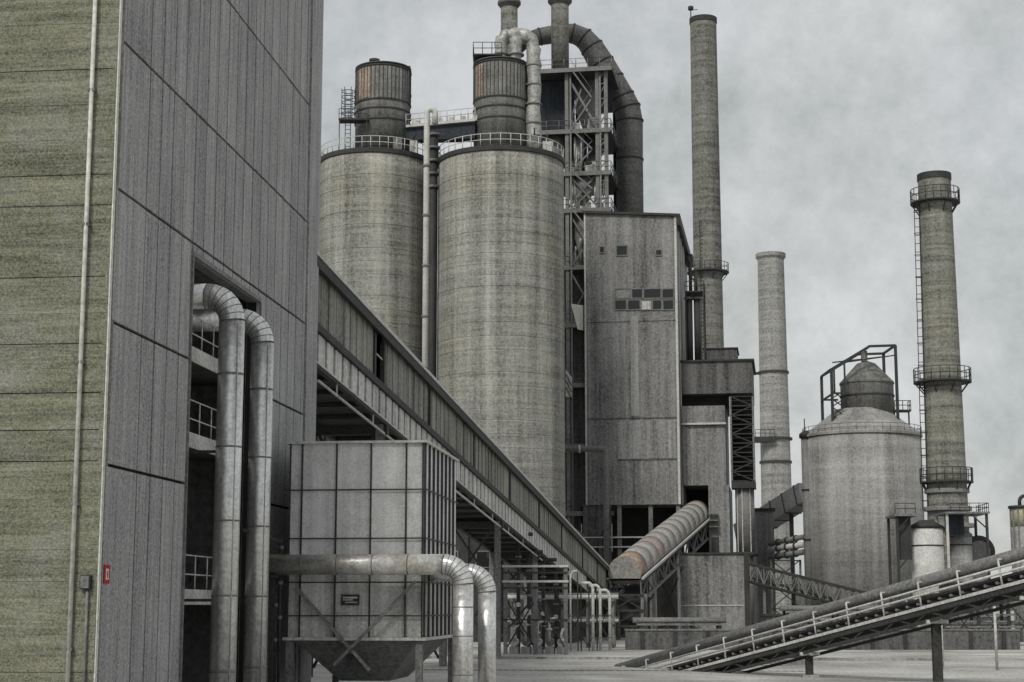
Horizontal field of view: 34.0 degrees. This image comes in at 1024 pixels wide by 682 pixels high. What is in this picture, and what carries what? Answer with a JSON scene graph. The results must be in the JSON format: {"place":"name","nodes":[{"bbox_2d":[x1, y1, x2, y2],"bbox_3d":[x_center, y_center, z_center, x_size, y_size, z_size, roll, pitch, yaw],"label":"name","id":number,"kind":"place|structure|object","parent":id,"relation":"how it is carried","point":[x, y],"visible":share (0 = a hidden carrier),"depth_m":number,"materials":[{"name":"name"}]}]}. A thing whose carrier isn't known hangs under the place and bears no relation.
{"place":"outdoors","nodes":[
{"label":"outdoors","id":0,"kind":"place"},
{"bbox_2d":[498,0,520,52],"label":"vent stack","id":1,"kind":"object","parent":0,"point":[509,14],"visible":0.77,"depth_m":214.28,"materials":[{"name":"metal"}]},
{"bbox_2d":[311,611,1023,681],"bbox_3d":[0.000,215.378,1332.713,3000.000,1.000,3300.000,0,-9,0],"label":"ground","id":2,"kind":"structure","parent":0,"point":[969,665],"depth_m":81.98,"materials":[{"name":"concrete"}]},
{"bbox_2d":[0,0,323,681],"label":"concrete hall","id":3,"kind":"structure","parent":2,"relation":"on","point":[206,147],"depth_m":42.94,"materials":[{"name":"grey"}]},
{"bbox_2d":[64,0,96,681],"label":"drain pipe","id":4,"kind":"object","parent":3,"relation":"attached to","point":[80,361],"visible":1,"depth_m":40.38,"materials":[{"name":"grey metal"}]},
{"bbox_2d":[79,575,91,681],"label":"junction box","id":5,"kind":"object","parent":3,"relation":"attached to","point":[86,582],"visible":1,"depth_m":39.42,"materials":[{"name":"grey metal"}]},
{"bbox_2d":[184,554,240,604],"bbox_3d":[-11.845,7.166,50.169,5.410,1.441,11.191,-1,-9,6],"label":"catwalk","id":6,"kind":"object","parent":3,"relation":"attached to","point":[194,593],"visible":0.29,"depth_m":49.45,"materials":[{"name":"grey paint"}]},
{"bbox_2d":[189,399,243,463],"bbox_3d":[-11.845,2.702,50.879,5.410,1.441,11.191,-1,-9,6],"label":"catwalk","id":7,"kind":"object","parent":3,"relation":"attached to","point":[197,442],"visible":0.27,"depth_m":50.75,"materials":[{"name":"grey paint"}]},
{"bbox_2d":[191,315,245,386],"bbox_3d":[-11.845,0.211,51.274,5.410,1.441,11.191,-1,-9,6],"label":"catwalk","id":8,"kind":"object","parent":3,"relation":"attached to","point":[204,368],"visible":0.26,"depth_m":51.65,"materials":[{"name":"grey paint"}]},
{"bbox_2d":[184,283,244,681],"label":"exhaust duct","id":9,"kind":"object","parent":2,"relation":"on","point":[224,304],"visible":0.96,"depth_m":47.47,"materials":[{"name":"silver metal"}]},
{"bbox_2d":[192,309,273,681],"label":"exhaust duct","id":10,"kind":"object","parent":2,"relation":"on","point":[258,330],"visible":0.77,"depth_m":50.87,"materials":[{"name":"silver metal"}]},
{"bbox_2d":[273,578,277,681],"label":"standpipe","id":11,"kind":"object","parent":2,"relation":"on","point":[275,627],"visible":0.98,"depth_m":53.38,"materials":[{"name":"metal"}]},
{"bbox_2d":[277,537,283,681],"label":"standpipe","id":12,"kind":"object","parent":2,"relation":"on","point":[280,581],"visible":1,"depth_m":53.43,"materials":[{"name":"metal"}]},
{"bbox_2d":[311,424,388,676],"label":"trestle","id":13,"kind":"object","parent":2,"relation":"on","point":[346,430],"visible":0.25,"depth_m":74.37,"materials":[{"name":"grey paint"}]},
{"bbox_2d":[282,440,459,681],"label":"panel tank","id":14,"kind":"object","parent":2,"relation":"on","point":[377,497],"visible":0.91,"depth_m":54.54,"materials":[{"name":"metal"}]},
{"bbox_2d":[268,554,473,681],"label":"lagged pipe","id":15,"kind":"object","parent":2,"relation":"on","point":[456,570],"visible":0.92,"depth_m":52.85,"materials":[{"name":"metal"}]},
{"bbox_2d":[319,61,423,362],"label":"storage silo","id":16,"kind":"object","parent":2,"relation":"on","point":[371,228],"visible":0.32,"depth_m":187.33,"materials":[{"name":"concrete"}]},
{"bbox_2d":[338,87,368,147],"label":"cage ladder","id":17,"kind":"object","parent":16,"relation":"on","point":[347,119],"visible":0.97,"depth_m":190.76,"materials":[{"name":"metal"}]},
{"bbox_2d":[421,107,437,368],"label":"riser pipe","id":18,"kind":"object","parent":2,"relation":"on","point":[426,216],"visible":0.58,"depth_m":182.92,"materials":[{"name":"metal"}]},
{"bbox_2d":[428,131,439,377],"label":"riser pipe","id":19,"kind":"object","parent":2,"relation":"on","point":[433,233],"visible":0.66,"depth_m":185.46,"materials":[{"name":"metal"}]},
{"bbox_2d":[434,635,446,665],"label":"trestle","id":20,"kind":"object","parent":2,"relation":"on","point":[442,656],"visible":0.13,"depth_m":86.39,"materials":[{"name":"grey paint"}]},
{"bbox_2d":[430,563,495,681],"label":"lagged pipe","id":21,"kind":"object","parent":2,"relation":"on","point":[483,581],"visible":0.85,"depth_m":54.32,"materials":[{"name":"silver metal"}]},
{"bbox_2d":[430,529,515,641],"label":"dark shed","id":22,"kind":"structure","parent":2,"relation":"on","point":[463,553],"depth_m":147.28,"materials":[{"name":"metal"}]},
{"bbox_2d":[476,551,489,567],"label":"window","id":23,"kind":"structure","parent":22,"relation":"in","point":[481,556],"depth_m":147.43,"materials":[{"name":"black glass"}]},
{"bbox_2d":[447,521,503,656],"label":"trestle","id":24,"kind":"object","parent":2,"relation":"on","point":[490,525],"visible":0.34,"depth_m":103.65,"materials":[{"name":"grey paint"}]},
{"bbox_2d":[437,56,564,516],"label":"storage silo","id":25,"kind":"object","parent":2,"relation":"on","point":[500,334],"visible":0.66,"depth_m":180.56,"materials":[{"name":"concrete"}]},
{"bbox_2d":[406,107,476,142],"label":"roof bridge","id":26,"kind":"structure","parent":25,"relation":"attached to","point":[451,128],"depth_m":189.28,"materials":[{"name":"paint"}]},
{"bbox_2d":[473,42,501,62],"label":"lid platform","id":27,"kind":"structure","parent":25,"relation":"on","point":[476,56],"depth_m":188.43,"materials":[{"name":"metal"}]},
{"bbox_2d":[494,27,541,147],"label":"lagged duct","id":28,"kind":"object","parent":25,"relation":"on","point":[515,38],"visible":0.93,"depth_m":188.53,"materials":[{"name":"grey metal"}]},
{"bbox_2d":[487,552,539,650],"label":"trestle","id":29,"kind":"object","parent":2,"relation":"on","point":[490,555],"visible":0.43,"depth_m":119.05,"materials":[{"name":"grey paint"}]},
{"bbox_2d":[509,625,519,653],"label":"pump set","id":30,"kind":"object","parent":2,"relation":"on","point":[514,648],"visible":0.81,"depth_m":109.97,"materials":[{"name":"grey metal"}]},
{"bbox_2d":[515,532,532,645],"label":"dark riser","id":31,"kind":"object","parent":2,"relation":"on","point":[518,557],"visible":0.65,"depth_m":114.66,"materials":[{"name":"metal"}]},
{"bbox_2d":[521,612,531,653],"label":"pump set","id":32,"kind":"object","parent":2,"relation":"on","point":[526,648],"visible":0.85,"depth_m":109.91,"materials":[{"name":"grey metal"}]},
{"bbox_2d":[526,550,542,645],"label":"dark riser","id":33,"kind":"object","parent":2,"relation":"on","point":[528,594],"visible":0.75,"depth_m":117.63,"materials":[{"name":"metal"}]},
{"bbox_2d":[502,563,568,654],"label":"pipe rack","id":34,"kind":"object","parent":2,"relation":"on","point":[506,581],"visible":1,"depth_m":108.38,"materials":[{"name":"grey metal"}]},
{"bbox_2d":[522,576,568,638],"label":"trestle","id":35,"kind":"object","parent":2,"relation":"on","point":[539,578],"visible":0.23,"depth_m":134.71,"materials":[{"name":"grey paint"}]},
{"bbox_2d":[316,250,609,610],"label":"conveyor gallery","id":36,"kind":"object","parent":35,"relation":"on","point":[369,363],"visible":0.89,"depth_m":83.20,"materials":[{"name":"metal"}]},
{"bbox_2d":[317,379,542,560],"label":"service pipe","id":37,"kind":"object","parent":36,"relation":"hanging from","point":[376,427],"visible":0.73,"depth_m":73.24,"materials":[{"name":"metal"}]},
{"bbox_2d":[540,558,556,649],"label":"dark riser","id":38,"kind":"object","parent":2,"relation":"on","point":[543,598],"visible":0.91,"depth_m":121.47,"materials":[{"name":"metal"}]},
{"bbox_2d":[545,617,554,653],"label":"pump set","id":39,"kind":"object","parent":2,"relation":"on","point":[550,641],"visible":0.86,"depth_m":109.72,"materials":[{"name":"grey metal"}]},
{"bbox_2d":[520,528,583,642],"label":"dark shed","id":40,"kind":"structure","parent":2,"relation":"on","point":[549,608],"depth_m":143.93,"materials":[{"name":"metal"}]},
{"bbox_2d":[553,568,568,648],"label":"dark riser","id":41,"kind":"object","parent":2,"relation":"on","point":[556,603],"visible":0.84,"depth_m":124.35,"materials":[{"name":"metal"}]},
{"bbox_2d":[510,599,615,647],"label":"pipe rack","id":42,"kind":"object","parent":2,"relation":"on","point":[613,608],"visible":0.5,"depth_m":125.75,"materials":[{"name":"grey metal"}]},
{"bbox_2d":[508,594,617,599],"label":"rack pipe","id":43,"kind":"object","parent":42,"relation":"on","point":[561,596],"visible":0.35,"depth_m":126.06,"materials":[{"name":"metal"}]},
{"bbox_2d":[508,592,618,599],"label":"rack pipe","id":44,"kind":"object","parent":42,"relation":"on","point":[559,593],"visible":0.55,"depth_m":126.83,"materials":[{"name":"grey metal"}]},
{"bbox_2d":[569,570,578,650],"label":"down pipe","id":45,"kind":"object","parent":2,"relation":"on","point":[571,615],"visible":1,"depth_m":116.39,"materials":[{"name":"metal"}]},
{"bbox_2d":[540,56,618,584],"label":"steel tower","id":46,"kind":"structure","parent":2,"relation":"on","point":[586,93],"depth_m":209.52,"materials":[{"name":"grey metal"}]},
{"bbox_2d":[548,0,571,68],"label":"vent stack","id":47,"kind":"object","parent":46,"relation":"on","point":[559,29],"visible":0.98,"depth_m":212.92,"materials":[{"name":"metal"}]},
{"bbox_2d":[566,371,571,398],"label":"louvre panel","id":48,"kind":"object","parent":46,"relation":"attached to","point":[568,385],"visible":1,"depth_m":204.52,"materials":[{"name":"paint"}]},
{"bbox_2d":[571,304,582,329],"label":"loose sheet","id":49,"kind":"object","parent":46,"relation":"attached to","point":[578,312],"visible":1,"depth_m":205.71,"materials":[{"name":"white paint"}]},
{"bbox_2d":[521,23,643,211],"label":"downcomer duct","id":50,"kind":"object","parent":2,"relation":"on","point":[629,121],"visible":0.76,"depth_m":217.81,"materials":[{"name":"metal"}]},
{"bbox_2d":[565,445,609,565],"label":"cross pipe","id":51,"kind":"object","parent":2,"relation":"on","point":[606,523],"visible":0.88,"depth_m":198.47,"materials":[{"name":"grey metal"}]},
{"bbox_2d":[580,581,594,650],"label":"down pipe","id":52,"kind":"object","parent":2,"relation":"on","point":[592,610],"visible":0.94,"depth_m":117.01,"materials":[{"name":"metal"}]},
{"bbox_2d":[588,584,601,650],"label":"down pipe","id":53,"kind":"object","parent":2,"relation":"on","point":[600,616],"visible":1,"depth_m":117.56,"materials":[{"name":"metal"}]},
{"bbox_2d":[596,589,611,650],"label":"down pipe","id":54,"kind":"object","parent":2,"relation":"on","point":[609,618],"visible":1,"depth_m":118.13,"materials":[{"name":"metal"}]},
{"bbox_2d":[583,585,643,637],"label":"dark shed","id":55,"kind":"structure","parent":2,"relation":"on","point":[628,589],"depth_m":169.38,"materials":[{"name":"metal"}]},
{"bbox_2d":[423,669,804,671],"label":"drain channel","id":56,"kind":"object","parent":2,"relation":"on","point":[616,670],"visible":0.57,"depth_m":80.24,"materials":[{"name":"grey paint"}]},
{"bbox_2d":[614,593,647,639],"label":"transfer tower","id":57,"kind":"structure","parent":2,"relation":"on","point":[629,607],"depth_m":156.38,"materials":[{"name":"grey metal"}]},
{"bbox_2d":[579,211,693,628],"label":"mill building","id":58,"kind":"structure","parent":2,"relation":"on","point":[635,271],"depth_m":203.32,"materials":[{"name":"metal"}]},
{"bbox_2d":[614,299,626,310],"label":"window","id":59,"kind":"structure","parent":58,"relation":"in","point":[621,304],"depth_m":204.29,"materials":[{"name":"grey glass"}]},
{"bbox_2d":[616,245,627,255],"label":"window","id":60,"kind":"structure","parent":58,"relation":"in","point":[621,250],"depth_m":205.29,"materials":[{"name":"grey glass"}]},
{"bbox_2d":[614,288,630,298],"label":"window","id":61,"kind":"structure","parent":58,"relation":"in","point":[619,293],"depth_m":204.44,"materials":[{"name":"grey paint"}]},
{"bbox_2d":[627,299,640,310],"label":"window","id":62,"kind":"structure","parent":58,"relation":"in","point":[633,304],"depth_m":203.99,"materials":[{"name":"grey glass"}]},
{"bbox_2d":[631,288,642,298],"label":"window","id":63,"kind":"structure","parent":58,"relation":"in","point":[636,293],"depth_m":204.14,"materials":[{"name":"grey glass"}]},
{"bbox_2d":[643,288,661,298],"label":"window","id":64,"kind":"structure","parent":58,"relation":"in","point":[648,293],"depth_m":203.84,"materials":[{"name":"grey glass"}]},
{"bbox_2d":[662,288,673,298],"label":"window","id":65,"kind":"structure","parent":58,"relation":"in","point":[667,293],"depth_m":203.54,"materials":[{"name":"grey glass"}]},
{"bbox_2d":[662,299,673,309],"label":"window","id":66,"kind":"structure","parent":58,"relation":"in","point":[668,304],"depth_m":203.34,"materials":[{"name":"glass"}]},
{"bbox_2d":[630,591,655,628],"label":"conveyor trestle","id":67,"kind":"object","parent":2,"relation":"on","point":[652,597],"visible":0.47,"depth_m":168.66,"materials":[{"name":"grey paint"}]},
{"bbox_2d":[607,500,709,597],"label":"covered conveyor","id":68,"kind":"object","parent":67,"relation":"on","point":[645,558],"visible":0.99,"depth_m":175.13,"materials":[{"name":"metal"}]},
{"bbox_2d":[654,564,682,628],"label":"conveyor trestle","id":69,"kind":"object","parent":2,"relation":"on","point":[668,601],"visible":0.44,"depth_m":184.22,"materials":[{"name":"grey paint"}]},
{"bbox_2d":[633,617,725,628],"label":"pipe rack","id":70,"kind":"object","parent":2,"relation":"on","point":[692,622],"visible":0.45,"depth_m":126.44,"materials":[{"name":"metal"}]},
{"bbox_2d":[427,656,946,660],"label":"kerb","id":71,"kind":"structure","parent":2,"relation":"on","point":[682,658],"depth_m":97.53,"materials":[{"name":"grey concrete"}]},
{"bbox_2d":[687,6,728,359],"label":"chimney","id":72,"kind":"object","parent":2,"relation":"on","point":[707,254],"visible":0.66,"depth_m":267.74,"materials":[{"name":"concrete"}]},
{"bbox_2d":[676,552,750,628],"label":"annex","id":73,"kind":"object","parent":2,"relation":"on","point":[713,584],"visible":0.71,"depth_m":183.40,"materials":[{"name":"metal"}]},
{"bbox_2d":[680,347,755,552],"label":"stepped annex","id":74,"kind":"object","parent":2,"relation":"on","point":[714,381],"visible":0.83,"depth_m":203.36,"materials":[{"name":"concrete"}]},
{"bbox_2d":[684,295,692,359],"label":"duct riser","id":75,"kind":"object","parent":74,"relation":"on","point":[689,307],"visible":0.94,"depth_m":207.26,"materials":[{"name":"metal"}]},
{"bbox_2d":[684,257,706,359],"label":"roof gantry","id":76,"kind":"object","parent":74,"relation":"on","point":[700,293],"visible":0.93,"depth_m":207.52,"materials":[{"name":"metal"}]},
{"bbox_2d":[692,295,701,359],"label":"duct riser","id":77,"kind":"object","parent":74,"relation":"on","point":[697,327],"visible":0.95,"depth_m":207.12,"materials":[{"name":"metal"}]},
{"bbox_2d":[735,488,758,624],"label":"pipes","id":78,"kind":"object","parent":2,"relation":"on","point":[745,518],"visible":0.54,"depth_m":201.15,"materials":[{"name":"grey metal"}]},
{"bbox_2d":[729,395,755,489],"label":"lattice stair","id":79,"kind":"object","parent":78,"relation":"on","point":[742,441],"visible":1,"depth_m":203.29,"materials":[{"name":"black metal"}]},
{"bbox_2d":[754,508,775,623],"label":"service shaft","id":80,"kind":"object","parent":2,"relation":"on","point":[764,526],"visible":0.5,"depth_m":212.68,"materials":[{"name":"metal"}]},
{"bbox_2d":[733,483,802,604],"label":"inclined duct","id":81,"kind":"object","parent":2,"relation":"on","point":[787,505],"visible":0.45,"depth_m":225.98,"materials":[{"name":"grey metal"}]},
{"bbox_2d":[755,251,792,613],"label":"chimney","id":82,"kind":"object","parent":2,"relation":"on","point":[774,439],"visible":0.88,"depth_m":330.34,"materials":[{"name":"concrete"}]},
{"bbox_2d":[770,560,801,613],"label":"pipe trestle","id":83,"kind":"object","parent":2,"relation":"on","point":[800,573],"visible":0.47,"depth_m":206.73,"materials":[{"name":"grey paint"}]},
{"bbox_2d":[799,419,811,604],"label":"side pipe","id":84,"kind":"object","parent":2,"relation":"on","point":[803,437],"visible":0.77,"depth_m":202.90,"materials":[{"name":"grey metal"}]},
{"bbox_2d":[800,652,819,677],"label":"conveyor post","id":85,"kind":"object","parent":2,"relation":"on","point":[809,671],"visible":1,"depth_m":72.59,"materials":[{"name":"metal"}]},
{"bbox_2d":[749,563,876,613],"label":"truss bridge","id":86,"kind":"structure","parent":2,"relation":"on","point":[763,581],"depth_m":178.08,"materials":[{"name":"metal"}]},
{"bbox_2d":[614,546,1023,672],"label":"belt conveyor","id":87,"kind":"object","parent":2,"relation":"on","point":[996,591],"visible":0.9,"depth_m":69.90,"materials":[{"name":"grey metal"}]},
{"bbox_2d":[779,605,917,628],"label":"pipe rack","id":88,"kind":"object","parent":2,"relation":"on","point":[786,609],"visible":0.16,"depth_m":138.44,"materials":[{"name":"metal"}]},
{"bbox_2d":[802,361,923,623],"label":"cone silo","id":89,"kind":"object","parent":2,"relation":"on","point":[864,456],"visible":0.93,"depth_m":198.83,"materials":[{"name":"grey concrete"}]},
{"bbox_2d":[768,549,803,559],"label":"slanting pipe","id":90,"kind":"object","parent":89,"relation":"attached to","point":[786,554],"visible":0.94,"depth_m":207.65,"materials":[{"name":"grey metal"}]},
{"bbox_2d":[768,542,803,551],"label":"slanting pipe","id":91,"kind":"object","parent":89,"relation":"attached to","point":[787,547],"visible":0.94,"depth_m":207.77,"materials":[{"name":"metal"}]},
{"bbox_2d":[768,534,803,545],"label":"slanting pipe","id":92,"kind":"object","parent":89,"relation":"attached to","point":[794,538],"visible":0.93,"depth_m":207.90,"materials":[{"name":"grey metal"}]},
{"bbox_2d":[820,344,899,420],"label":"hoist frame","id":93,"kind":"object","parent":89,"relation":"on","point":[863,353],"visible":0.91,"depth_m":203.95,"materials":[{"name":"metal"}]},
{"bbox_2d":[894,400,910,424],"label":"roof landing","id":94,"kind":"object","parent":89,"relation":"on","point":[902,410],"visible":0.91,"depth_m":204.78,"materials":[{"name":"metal"}]},
{"bbox_2d":[911,520,944,628],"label":"vessel","id":95,"kind":"object","parent":2,"relation":"on","point":[927,543],"visible":0.54,"depth_m":177.34,"materials":[{"name":"paint"}]},
{"bbox_2d":[926,620,948,681],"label":"conveyor post","id":96,"kind":"object","parent":2,"relation":"on","point":[937,654],"visible":1,"depth_m":65.78,"materials":[{"name":"metal"}]},
{"bbox_2d":[885,503,990,604],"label":"filter platform","id":97,"kind":"structure","parent":2,"relation":"on","point":[954,523],"depth_m":177.32,"materials":[{"name":"metal"}]},
{"bbox_2d":[910,170,973,568],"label":"chimney","id":98,"kind":"object","parent":2,"relation":"on","point":[942,381],"visible":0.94,"depth_m":192.60,"materials":[{"name":"concrete"}]},
{"bbox_2d":[921,593,998,669],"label":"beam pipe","id":99,"kind":"object","parent":2,"relation":"on","point":[995,640],"visible":0.33,"depth_m":81.54,"materials":[{"name":"metal"}]},
{"bbox_2d":[949,529,973,581],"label":"vessel","id":100,"kind":"object","parent":2,"relation":"on","point":[961,549],"visible":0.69,"depth_m":179.60,"materials":[{"name":"grey metal"}]},
{"bbox_2d":[942,600,1023,631],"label":"pipe rack","id":101,"kind":"object","parent":2,"relation":"on","point":[978,623],"visible":0.26,"depth_m":131.98,"materials":[{"name":"metal"}]},
{"bbox_2d":[972,535,994,581],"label":"fan housing","id":102,"kind":"object","parent":2,"relation":"on","point":[979,551],"visible":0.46,"depth_m":180.99,"materials":[{"name":"metal"}]},
{"bbox_2d":[1008,494,1023,641],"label":"upright tank","id":103,"kind":"object","parent":2,"relation":"on","point":[1016,512],"visible":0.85,"depth_m":148.32,"materials":[{"name":"grey metal"}]},
{"bbox_2d":[321,0,1023,578],"label":"sky","id":104,"kind":"structure","parent":0,"point":[830,112],"materials":[{"name":"grey"}]},
{"bbox_2d":[624,629,1020,649],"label":"retaining wall","id":105,"kind":"structure","parent":0,"point":[953,639],"depth_m":120.12,"materials":[{"name":"grey paint"}]},
{"bbox_2d":[939,582,992,628],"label":"machine house","id":106,"kind":"structure","parent":0,"point":[947,585],"depth_m":168.19,"materials":[{"name":"metal"}]},
{"bbox_2d":[954,616,1007,628],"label":"yard wall","id":107,"kind":"structure","parent":0,"point":[984,618],"depth_m":138.10,"materials":[{"name":"grey paint"}]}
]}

